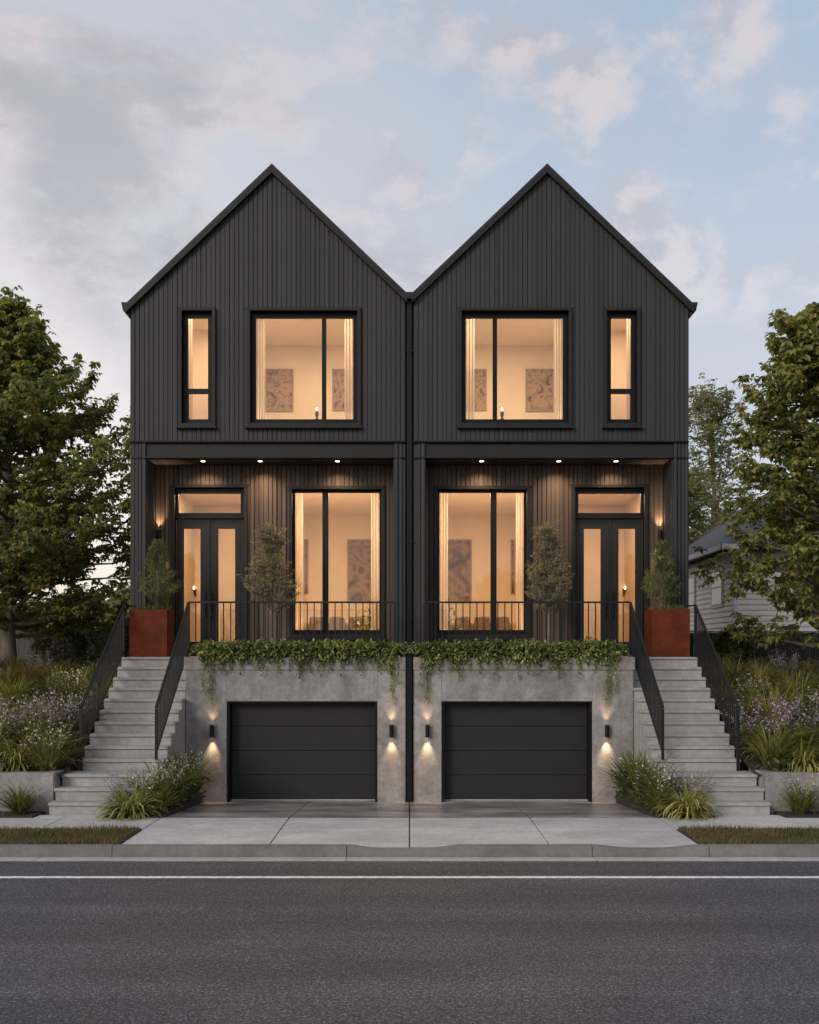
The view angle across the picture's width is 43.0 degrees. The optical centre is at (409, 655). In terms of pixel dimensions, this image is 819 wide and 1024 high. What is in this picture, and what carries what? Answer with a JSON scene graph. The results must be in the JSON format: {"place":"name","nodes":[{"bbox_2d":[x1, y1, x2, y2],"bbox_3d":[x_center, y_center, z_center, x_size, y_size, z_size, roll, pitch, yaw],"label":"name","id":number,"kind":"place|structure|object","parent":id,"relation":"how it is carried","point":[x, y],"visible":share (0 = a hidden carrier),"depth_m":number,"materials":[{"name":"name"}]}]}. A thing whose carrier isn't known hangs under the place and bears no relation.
{"place":"outdoors","nodes":[
{"label":"outdoors","id":0,"kind":"place"},
{"bbox_2d":[0,667,109,774],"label":"garden slope","id":1,"kind":"structure","parent":0,"point":[66,766],"depth_m":18.36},
{"bbox_2d":[0,693,39,750],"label":"flowering plant","id":2,"kind":"object","parent":1,"relation":"on","point":[13,722],"visible":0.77,"depth_m":18.66,"materials":[{"name":"purple plant"}]},
{"bbox_2d":[0,734,40,771],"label":"grass clump","id":3,"kind":"object","parent":1,"relation":"on","point":[15,755],"visible":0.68,"depth_m":17.89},
{"bbox_2d":[0,655,57,685],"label":"grass clump","id":4,"kind":"object","parent":1,"relation":"on","point":[31,672],"visible":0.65,"depth_m":21.78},
{"bbox_2d":[0,699,78,745],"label":"grass clump","id":5,"kind":"object","parent":1,"relation":"on","point":[35,726],"visible":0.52,"depth_m":18.53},
{"bbox_2d":[1,720,92,771],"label":"grass clump","id":6,"kind":"object","parent":1,"relation":"on","point":[45,748],"visible":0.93,"depth_m":17.84,"materials":[{"name":"green plant"}]},
{"bbox_2d":[20,687,94,747],"bbox_3d":[-6.309,1.143,18.783,1.321,1.207,1.444,0,0,-2],"label":"flowering plant","id":7,"kind":"object","parent":1,"relation":"on","point":[58,724],"visible":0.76,"depth_m":18.67,"materials":[{"name":"purple plant"}]},
{"bbox_2d":[27,624,88,664],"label":"garden bush","id":8,"kind":"object","parent":1,"relation":"on","point":[45,640],"visible":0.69,"depth_m":24.77,"materials":[{"name":"green plant"}]},
{"bbox_2d":[22,667,96,705],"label":"grass clump","id":9,"kind":"object","parent":1,"relation":"on","point":[60,685],"visible":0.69,"depth_m":20.64,"materials":[{"name":"green plant"}]},
{"bbox_2d":[0,655,121,771],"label":"ground cover","id":10,"kind":"object","parent":1,"relation":"on","point":[86,664],"visible":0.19,"depth_m":21.60,"materials":[{"name":"green plant"}]},
{"bbox_2d":[0,631,121,666],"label":"board fence","id":11,"kind":"object","parent":1,"relation":"on","point":[23,645],"visible":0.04,"depth_m":26.98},
{"bbox_2d":[0,285,129,672],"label":"maple tree","id":12,"kind":"object","parent":1,"relation":"on","point":[36,558],"visible":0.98,"depth_m":22.88,"materials":[{"name":"green plant"}]},
{"bbox_2d":[72,616,128,667],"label":"garden bush","id":13,"kind":"object","parent":1,"relation":"on","point":[108,625],"visible":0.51,"depth_m":24.84,"materials":[{"name":"green plant"}]},
{"bbox_2d":[87,585,129,646],"bbox_3d":[-9.980,-1.063,36.029,2.924,3.071,3.063,0,0,0],"label":"background tree","id":14,"kind":"object","parent":1,"relation":"on","point":[122,596],"visible":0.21,"depth_m":35.47,"materials":[{"name":"green plant"}]},
{"bbox_2d":[0,819,140,843],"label":"lawn grass","id":15,"kind":"structure","parent":0,"point":[114,839],"depth_m":15.03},
{"bbox_2d":[0,791,202,817],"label":"planting bed","id":16,"kind":"object","parent":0,"point":[197,800],"visible":0.23,"depth_m":17.31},
{"bbox_2d":[0,783,50,813],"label":"grass clump","id":17,"kind":"object","parent":16,"relation":"on","point":[18,806],"visible":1,"depth_m":17.07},
{"bbox_2d":[0,768,69,814],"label":"retaining wall","id":18,"kind":"structure","parent":16,"relation":"on","point":[52,779],"depth_m":17.42,"materials":[{"name":"concrete"}]},
{"bbox_2d":[48,657,185,814],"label":"concrete stairs","id":19,"kind":"structure","parent":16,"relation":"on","point":[124,734],"depth_m":18.93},
{"bbox_2d":[79,604,134,770],"bbox_3d":[-5.772,0.483,20.016,0.045,3.069,3.569,0,0,0],"label":"stair railing","id":20,"kind":"object","parent":19,"relation":"on","point":[83,741],"visible":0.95,"depth_m":19.50,"materials":[{"name":"metal"}]},
{"bbox_2d":[129,609,173,656],"bbox_3d":[-5.296,-0.465,21.365,0.767,0.961,0.630,0,0,0],"label":"planter","id":21,"kind":"object","parent":19,"relation":"on","point":[151,632],"visible":0.93,"depth_m":21.05,"materials":[{"name":"metal"}]},
{"bbox_2d":[134,538,183,608],"bbox_3d":[-5.149,-1.665,21.381,1.055,1.540,0.838,0,0,0],"label":"conical shrub","id":22,"kind":"object","parent":21,"relation":"in","point":[158,554],"visible":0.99,"depth_m":21.31,"materials":[{"name":"green plant"}]},
{"bbox_2d":[155,602,189,759],"bbox_3d":[-4.450,0.363,19.591,0.045,2.910,2.719,0,0,0],"label":"stair railing","id":23,"kind":"object","parent":19,"relation":"on","point":[175,666],"visible":0.99,"depth_m":19.48,"materials":[{"name":"metal"}]},
{"bbox_2d":[92,778,169,822],"bbox_3d":[-4.546,2.474,17.040,1.371,0.908,1.405,0,0,-19],"label":"grass clump","id":24,"kind":"object","parent":16,"relation":"on","point":[126,806],"visible":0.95,"depth_m":16.81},
{"bbox_2d":[114,756,202,806],"bbox_3d":[-4.302,2.171,17.829,1.630,0.906,1.516,0,0,-12],"label":"grass clump","id":25,"kind":"object","parent":16,"relation":"on","point":[154,779],"visible":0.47,"depth_m":17.70,"materials":[{"name":"green plant"}]},
{"bbox_2d":[134,748,221,803],"bbox_3d":[-4.156,2.126,18.519,1.723,0.996,1.853,0,0,-9],"label":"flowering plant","id":26,"kind":"object","parent":16,"relation":"on","point":[189,788],"visible":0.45,"depth_m":18.38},
{"bbox_2d":[0,861,818,1023],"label":"road","id":27,"kind":"structure","parent":0,"point":[409,950],"depth_m":9.96,"materials":[{"name":"asphalt"}]},
{"bbox_2d":[0,857,818,860],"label":"gutter pan","id":28,"kind":"object","parent":27,"relation":"on","point":[409,858],"visible":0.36,"depth_m":14.09,"materials":[{"name":"concrete"}]},
{"bbox_2d":[0,876,818,877],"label":"road line","id":29,"kind":"object","parent":27,"relation":"on","point":[409,876],"visible":1,"depth_m":12.93,"materials":[{"name":"paint"}]},
{"bbox_2d":[0,815,818,846],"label":"pavement","id":30,"kind":"structure","parent":0,"point":[439,832],"depth_m":15.70,"materials":[{"name":"concrete"}]},
{"bbox_2d":[165,800,653,818],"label":"driveway","id":31,"kind":"structure","parent":0,"point":[288,809],"depth_m":18.41,"materials":[{"name":"concrete"}]},
{"bbox_2d":[121,163,406,801],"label":"gabled house","id":32,"kind":"structure","parent":31,"relation":"on","point":[290,263],"depth_m":21.79,"materials":[{"name":"black metal"}]},
{"bbox_2d":[177,519,207,655],"bbox_3d":[-4.737,-1.492,22.719,0.711,2.999,0.122,0,0,0],"label":"door","id":33,"kind":"structure","parent":32,"relation":"in","point":[202,524],"depth_m":22.73,"materials":[{"name":"paint"}]},
{"bbox_2d":[176,307,216,428],"bbox_3d":[-4.453,-6.025,21.812,0.845,2.537,0.275,0,0,0],"label":"window","id":34,"kind":"structure","parent":32,"relation":"in","point":[184,391],"depth_m":21.81,"materials":[{"name":"black metal"}]},
{"bbox_2d":[210,519,243,642],"bbox_3d":[-3.992,-1.492,22.719,0.763,2.999,0.122,0,0,0],"label":"door","id":35,"kind":"structure","parent":32,"relation":"in","point":[215,524],"depth_m":22.73,"materials":[{"name":"paint"}]},
{"bbox_2d":[256,319,264,418],"bbox_3d":[-3.179,-6.058,22.140,0.212,2.843,0.075,0,0,0],"label":"curtain","id":36,"kind":"object","parent":32,"relation":"hanging from","point":[260,368],"visible":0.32,"depth_m":22.14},
{"bbox_2d":[237,517,301,642],"bbox_3d":[-2.879,-1.361,21.591,1.314,3.061,1.173,0,0,0],"label":"slender tree","id":37,"kind":"object","parent":32,"relation":"on","point":[273,540],"visible":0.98,"depth_m":21.49,"materials":[{"name":"green plant"}]},
{"bbox_2d":[265,369,292,411],"bbox_3d":[-3.171,-6.478,25.326,0.682,1.030,0.042,0,0,0],"label":"framed picture","id":38,"kind":"object","parent":32,"relation":"attached to","point":[278,390],"visible":1,"depth_m":25.32},
{"bbox_2d":[189,601,395,651],"bbox_3d":[-2.375,-0.540,20.950,4.190,1.119,0.040,0,0,0],"label":"balcony railing","id":39,"kind":"object","parent":32,"relation":"on","point":[300,602],"visible":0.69,"depth_m":20.94,"materials":[{"name":"metal"}]},
{"bbox_2d":[296,493,302,629],"bbox_3d":[-2.446,-1.895,23.009,0.190,3.770,0.075,0,0,0],"label":"curtain","id":40,"kind":"object","parent":32,"relation":"hanging from","point":[299,537],"visible":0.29,"depth_m":23.00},
{"bbox_2d":[204,653,400,656],"bbox_3d":[-2.095,-0.018,20.340,3.850,0.073,0.360,0,0,0],"label":"planting trough","id":41,"kind":"object","parent":32,"relation":"on","point":[313,656],"visible":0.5,"depth_m":20.16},
{"bbox_2d":[189,638,236,704],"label":"trailing plant","id":42,"kind":"object","parent":41,"relation":"in","point":[208,649],"visible":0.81,"depth_m":20.03,"materials":[{"name":"green plant"}]},
{"bbox_2d":[229,638,273,676],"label":"trailing plant","id":43,"kind":"object","parent":41,"relation":"in","point":[245,647],"visible":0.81,"depth_m":20.03,"materials":[{"name":"green plant"}]},
{"bbox_2d":[269,638,310,679],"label":"trailing plant","id":44,"kind":"object","parent":41,"relation":"in","point":[292,650],"visible":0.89,"depth_m":20.02,"materials":[{"name":"green plant"}]},
{"bbox_2d":[292,638,333,678],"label":"trailing plant","id":45,"kind":"object","parent":41,"relation":"in","point":[311,650],"visible":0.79,"depth_m":20.03,"materials":[{"name":"green plant"}]},
{"bbox_2d":[313,638,353,676],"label":"trailing plant","id":46,"kind":"object","parent":41,"relation":"in","point":[327,655],"visible":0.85,"depth_m":20.02,"materials":[{"name":"green plant"}]},
{"bbox_2d":[332,638,374,675],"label":"trailing plant","id":47,"kind":"object","parent":41,"relation":"in","point":[347,647],"visible":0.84,"depth_m":20.04,"materials":[{"name":"green plant"}]},
{"bbox_2d":[369,639,414,703],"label":"trailing plant","id":48,"kind":"object","parent":41,"relation":"in","point":[391,655],"visible":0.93,"depth_m":20.03,"materials":[{"name":"green plant"}]},
{"bbox_2d":[231,703,374,799],"bbox_3d":[-2.078,1.863,20.384,2.817,1.930,0.072,0,0,0],"label":"garage door","id":49,"kind":"structure","parent":32,"relation":"in","point":[281,751],"depth_m":20.36,"materials":[{"name":"paint"}]},
{"bbox_2d":[245,307,361,428],"bbox_3d":[-2.217,-6.025,21.812,2.450,2.537,0.275,0,0,0],"label":"window","id":50,"kind":"structure","parent":32,"relation":"in","point":[306,312],"depth_m":21.88,"materials":[{"name":"black metal"}]},
{"bbox_2d":[303,617,367,629],"bbox_3d":[-1.850,-0.514,24.830,1.740,0.867,0.900,0,0,0],"label":"sofa","id":51,"kind":"object","parent":32,"relation":"on","point":[331,623],"visible":0.11,"depth_m":24.86,"materials":[{"name":"fabric"}]},
{"bbox_2d":[287,486,385,639],"bbox_3d":[-1.585,-2.023,22.663,2.162,3.356,0.275,0,0,0],"label":"window","id":52,"kind":"structure","parent":32,"relation":"in","point":[325,490],"depth_m":22.73,"materials":[{"name":"black metal"}]},
{"bbox_2d":[332,369,344,410],"bbox_3d":[-1.535,-6.488,25.326,0.697,1.009,0.042,0,0,0],"label":"framed picture","id":53,"kind":"object","parent":32,"relation":"attached to","point":[338,389],"visible":0.41,"depth_m":25.32},
{"bbox_2d":[345,319,352,418],"bbox_3d":[-1.257,-6.058,22.140,0.251,2.843,0.075,0,0,0],"label":"curtain","id":54,"kind":"object","parent":32,"relation":"hanging from","point":[348,368],"visible":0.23,"depth_m":22.13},
{"bbox_2d":[347,539,370,600],"bbox_3d":[-1.359,-2.312,28.276,0.674,1.719,0.042,0,0,0],"label":"framed picture","id":55,"kind":"object","parent":32,"relation":"attached to","point":[358,569],"visible":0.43,"depth_m":28.27},
{"bbox_2d":[371,493,378,629],"bbox_3d":[-0.729,-1.895,23.009,0.242,3.770,0.075,0,0,0],"label":"curtain","id":56,"kind":"object","parent":32,"relation":"hanging from","point":[374,546],"visible":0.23,"depth_m":23.00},
{"bbox_2d":[405,292,413,801],"bbox_3d":[0.000,-2.384,21.019,0.184,10.423,1.962,0,0,0],"label":"downspout","id":57,"kind":"object","parent":32,"relation":"attached to","point":[409,470],"visible":0.91,"depth_m":21.78,"materials":[{"name":"black metal"}]},
{"bbox_2d":[412,163,697,801],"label":"gabled house","id":58,"kind":"structure","parent":31,"relation":"on","point":[528,263],"depth_m":21.79,"materials":[{"name":"black metal"}]},
{"bbox_2d":[440,493,447,629],"bbox_3d":[0.729,-1.895,23.009,0.242,3.770,0.075,0,0,0],"label":"curtain","id":59,"kind":"object","parent":58,"relation":"hanging from","point":[443,546],"visible":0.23,"depth_m":23.00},
{"bbox_2d":[448,539,471,600],"bbox_3d":[1.359,-2.312,28.276,0.674,1.719,0.042,0,0,0],"label":"framed picture","id":60,"kind":"object","parent":58,"relation":"attached to","point":[459,569],"visible":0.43,"depth_m":28.27},
{"bbox_2d":[466,319,473,418],"bbox_3d":[1.257,-6.058,22.140,0.251,2.843,0.075,0,0,0],"label":"curtain","id":61,"kind":"object","parent":58,"relation":"hanging from","point":[469,368],"visible":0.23,"depth_m":22.13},
{"bbox_2d":[474,369,486,410],"bbox_3d":[1.535,-6.488,25.326,0.697,1.009,0.042,0,0,0],"label":"framed picture","id":62,"kind":"object","parent":58,"relation":"attached to","point":[480,389],"visible":0.41,"depth_m":25.32},
{"bbox_2d":[433,486,531,639],"bbox_3d":[1.585,-2.023,22.663,2.162,3.356,0.275,0,0,0],"label":"window","id":63,"kind":"structure","parent":58,"relation":"in","point":[493,490],"depth_m":22.73,"materials":[{"name":"black metal"}]},
{"bbox_2d":[450,617,515,629],"bbox_3d":[1.850,-0.514,24.830,1.740,0.867,0.900,0,0,0],"label":"sofa","id":64,"kind":"object","parent":58,"relation":"on","point":[487,623],"visible":0.12,"depth_m":24.86,"materials":[{"name":"fabric"}]},
{"bbox_2d":[457,307,573,428],"bbox_3d":[2.217,-6.025,21.812,2.450,2.537,0.275,0,0,0],"label":"window","id":65,"kind":"structure","parent":58,"relation":"in","point":[463,423],"depth_m":21.88,"materials":[{"name":"black metal"}]},
{"bbox_2d":[444,703,587,799],"bbox_3d":[2.078,1.863,20.384,2.817,1.930,0.072,0,0,0],"label":"garage door","id":66,"kind":"structure","parent":58,"relation":"in","point":[493,751],"depth_m":20.36,"materials":[{"name":"paint"}]},
{"bbox_2d":[418,653,614,656],"bbox_3d":[2.095,-0.018,20.340,3.850,0.073,0.360,0,0,0],"label":"planting trough","id":67,"kind":"object","parent":58,"relation":"on","point":[508,656],"visible":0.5,"depth_m":20.16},
{"bbox_2d":[404,639,453,703],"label":"trailing plant","id":68,"kind":"object","parent":67,"relation":"in","point":[428,655],"visible":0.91,"depth_m":20.03,"materials":[{"name":"green plant"}]},
{"bbox_2d":[450,638,490,679],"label":"trailing plant","id":69,"kind":"object","parent":67,"relation":"in","point":[466,650],"visible":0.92,"depth_m":20.02,"materials":[{"name":"green plant"}]},
{"bbox_2d":[467,636,508,676],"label":"trailing plant","id":70,"kind":"object","parent":67,"relation":"in","point":[488,654],"visible":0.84,"depth_m":20.03,"materials":[{"name":"green plant"}]},
{"bbox_2d":[484,638,528,675],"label":"trailing plant","id":71,"kind":"object","parent":67,"relation":"in","point":[510,648],"visible":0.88,"depth_m":20.03,"materials":[{"name":"green plant"}]},
{"bbox_2d":[508,637,544,678],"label":"trailing plant","id":72,"kind":"object","parent":67,"relation":"in","point":[530,654],"visible":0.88,"depth_m":20.02,"materials":[{"name":"green plant"}]},
{"bbox_2d":[566,635,607,677],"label":"trailing plant","id":73,"kind":"object","parent":67,"relation":"in","point":[580,655],"visible":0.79,"depth_m":20.03,"materials":[{"name":"green plant"}]},
{"bbox_2d":[585,638,629,704],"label":"trailing plant","id":74,"kind":"object","parent":67,"relation":"in","point":[614,648],"visible":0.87,"depth_m":20.03,"materials":[{"name":"green plant"}]},
{"bbox_2d":[516,493,522,629],"bbox_3d":[2.446,-1.895,23.009,0.190,3.770,0.075,0,0,0],"label":"curtain","id":75,"kind":"object","parent":58,"relation":"hanging from","point":[519,546],"visible":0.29,"depth_m":23.00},
{"bbox_2d":[423,601,629,651],"bbox_3d":[2.375,-0.540,20.950,4.190,1.119,0.040,0,0,0],"label":"balcony railing","id":76,"kind":"object","parent":58,"relation":"on","point":[518,602],"visible":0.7,"depth_m":20.94,"materials":[{"name":"metal"}]},
{"bbox_2d":[526,369,553,411],"bbox_3d":[3.171,-6.478,25.326,0.682,1.030,0.042,0,0,0],"label":"framed picture","id":77,"kind":"object","parent":58,"relation":"attached to","point":[539,390],"visible":1,"depth_m":25.32},
{"bbox_2d":[524,519,573,642],"bbox_3d":[2.897,-1.341,21.716,1.094,3.024,1.496,0,0,0],"label":"slender tree","id":78,"kind":"object","parent":58,"relation":"on","point":[545,577],"visible":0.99,"depth_m":21.52,"materials":[{"name":"green plant"}]},
{"bbox_2d":[554,319,562,418],"bbox_3d":[3.179,-6.058,22.140,0.212,2.843,0.075,0,0,0],"label":"curtain","id":79,"kind":"object","parent":58,"relation":"hanging from","point":[558,368],"visible":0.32,"depth_m":22.14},
{"bbox_2d":[575,519,608,642],"bbox_3d":[3.992,-1.492,22.719,0.763,2.999,0.122,0,0,0],"label":"door","id":80,"kind":"structure","parent":58,"relation":"in","point":[580,524],"depth_m":22.73,"materials":[{"name":"paint"}]},
{"bbox_2d":[602,307,642,428],"bbox_3d":[4.453,-6.025,21.812,0.845,2.537,0.275,0,0,0],"label":"window","id":81,"kind":"structure","parent":58,"relation":"in","point":[608,423],"depth_m":21.86,"materials":[{"name":"black metal"}]},
{"bbox_2d":[611,519,641,655],"bbox_3d":[4.737,-1.492,22.719,0.711,2.999,0.122,0,0,0],"label":"door","id":82,"kind":"structure","parent":58,"relation":"in","point":[616,524],"depth_m":22.73,"materials":[{"name":"paint"}]},
{"bbox_2d":[288,815,530,846],"bbox_3d":[0.000,2.785,15.838,80.000,0.270,2.925,0,0,0],"label":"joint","id":83,"kind":"object","parent":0,"point":[409,830],"visible":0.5,"depth_m":15.82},
{"bbox_2d":[0,844,818,856],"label":"kerb","id":84,"kind":"structure","parent":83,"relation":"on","point":[352,850],"depth_m":14.21,"materials":[{"name":"concrete"}]},
{"bbox_2d":[0,0,818,602],"label":"sky","id":85,"kind":"structure","parent":0,"point":[127,127],"materials":[{"name":"blue"}]},
{"bbox_2d":[616,791,818,817],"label":"planting bed","id":86,"kind":"object","parent":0,"point":[648,811],"visible":0.26,"depth_m":17.27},
{"bbox_2d":[601,745,681,803],"bbox_3d":[4.176,2.091,18.521,1.773,1.068,1.628,0,0,14],"label":"grass clump","id":87,"kind":"object","parent":86,"relation":"on","point":[632,775],"visible":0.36,"depth_m":18.34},
{"bbox_2d":[629,773,684,812],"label":"grass clump","id":88,"kind":"object","parent":86,"relation":"on","point":[654,799],"visible":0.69,"depth_m":17.23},
{"bbox_2d":[627,760,703,802],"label":"grass clump","id":89,"kind":"object","parent":86,"relation":"on","point":[654,785],"visible":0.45,"depth_m":17.71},
{"bbox_2d":[643,777,726,821],"bbox_3d":[4.557,2.465,17.040,1.371,0.960,1.405,0,0,-15],"label":"grass clump","id":90,"kind":"object","parent":86,"relation":"on","point":[691,805],"visible":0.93,"depth_m":16.80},
{"bbox_2d":[633,657,770,814],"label":"concrete stairs","id":91,"kind":"structure","parent":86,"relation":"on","point":[695,736],"depth_m":18.93,"materials":[{"name":"concrete"}]},
{"bbox_2d":[629,602,663,759],"bbox_3d":[4.450,0.363,19.591,0.045,2.910,2.719,0,0,0],"label":"stair railing","id":92,"kind":"object","parent":91,"relation":"on","point":[643,666],"visible":0.98,"depth_m":19.49,"materials":[{"name":"metal"}]},
{"bbox_2d":[645,609,689,656],"bbox_3d":[5.296,-0.465,21.365,0.767,0.961,0.630,0,0,0],"label":"planter","id":93,"kind":"object","parent":91,"relation":"on","point":[667,632],"visible":0.93,"depth_m":21.05,"materials":[{"name":"metal"}]},
{"bbox_2d":[641,538,684,606],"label":"conical shrub","id":94,"kind":"object","parent":93,"relation":"in","point":[663,560],"visible":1,"depth_m":21.27,"materials":[{"name":"green plant"}]},
{"bbox_2d":[684,604,739,770],"bbox_3d":[5.772,0.483,20.016,0.045,3.069,3.569,0,0,0],"label":"stair railing","id":95,"kind":"object","parent":91,"relation":"on","point":[736,740],"visible":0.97,"depth_m":19.49,"materials":[{"name":"metal"}]},
{"bbox_2d":[749,769,818,814],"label":"retaining wall","id":96,"kind":"structure","parent":86,"relation":"on","point":[764,780],"depth_m":17.42,"materials":[{"name":"concrete"}]},
{"bbox_2d":[769,775,818,813],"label":"grass clump","id":97,"kind":"object","parent":86,"relation":"on","point":[799,802],"visible":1,"depth_m":17.07,"materials":[{"name":"green plant"}]},
{"bbox_2d":[678,820,818,843],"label":"lawn grass","id":98,"kind":"structure","parent":0,"point":[774,833],"depth_m":15.04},
{"bbox_2d":[703,666,818,774],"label":"garden slope","id":99,"kind":"structure","parent":0,"point":[751,763],"depth_m":18.53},
{"bbox_2d":[689,463,729,543],"bbox_3d":[10.706,-3.633,39.825,4.217,8.213,3.941,0,0,0],"label":"background tree","id":100,"kind":"object","parent":99,"relation":"on","point":[696,492],"visible":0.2,"depth_m":39.62,"materials":[{"name":"green plant"}]},
{"bbox_2d":[689,372,766,534],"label":"background tree","id":101,"kind":"object","parent":99,"relation":"on","point":[700,405],"visible":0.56,"depth_m":43.62,"materials":[{"name":"green plant"}]},
{"bbox_2d":[709,625,757,664],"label":"garden bush","id":102,"kind":"object","parent":99,"relation":"on","point":[748,646],"visible":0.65,"depth_m":24.31,"materials":[{"name":"green plant"}]},
{"bbox_2d":[689,470,818,656],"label":"neighbour house","id":103,"kind":"structure","parent":99,"relation":"on","point":[715,613],"depth_m":31.21,"materials":[{"name":"white"}]},
{"bbox_2d":[690,302,818,678],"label":"maple tree","id":104,"kind":"object","parent":99,"relation":"on","point":[796,361],"visible":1,"depth_m":22.10,"materials":[{"name":"green plant"}]},
{"bbox_2d":[690,631,818,665],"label":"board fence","id":105,"kind":"object","parent":99,"relation":"on","point":[789,649],"visible":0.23,"depth_m":25.58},
{"bbox_2d":[721,694,797,751],"bbox_3d":[6.270,1.240,18.814,1.311,1.209,1.343,0,0,-24],"label":"flowering plant","id":106,"kind":"object","parent":99,"relation":"on","point":[743,723],"visible":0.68,"depth_m":18.78,"materials":[{"name":"purple plant"}]},
{"bbox_2d":[702,654,818,771],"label":"ground cover","id":107,"kind":"object","parent":99,"relation":"on","point":[788,763],"visible":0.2,"depth_m":21.78,"materials":[{"name":"green plant"}]},
{"bbox_2d":[720,711,818,767],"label":"grass clump","id":108,"kind":"object","parent":99,"relation":"on","point":[761,749],"visible":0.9,"depth_m":18.04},
{"bbox_2d":[733,677,818,726],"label":"grass clump","id":109,"kind":"object","parent":99,"relation":"on","point":[765,705],"visible":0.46,"depth_m":19.66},
{"bbox_2d":[765,666,816,702],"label":"grass clump","id":110,"kind":"object","parent":99,"relation":"on","point":[797,685],"visible":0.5,"depth_m":20.67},
{"bbox_2d":[765,733,818,773],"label":"grass clump","id":111,"kind":"object","parent":99,"relation":"on","point":[804,757],"visible":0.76,"depth_m":17.84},
{"bbox_2d":[767,691,818,745],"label":"flowering plant","id":112,"kind":"object","parent":99,"relation":"on","point":[806,724],"visible":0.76,"depth_m":18.76,"materials":[{"name":"purple plant"}]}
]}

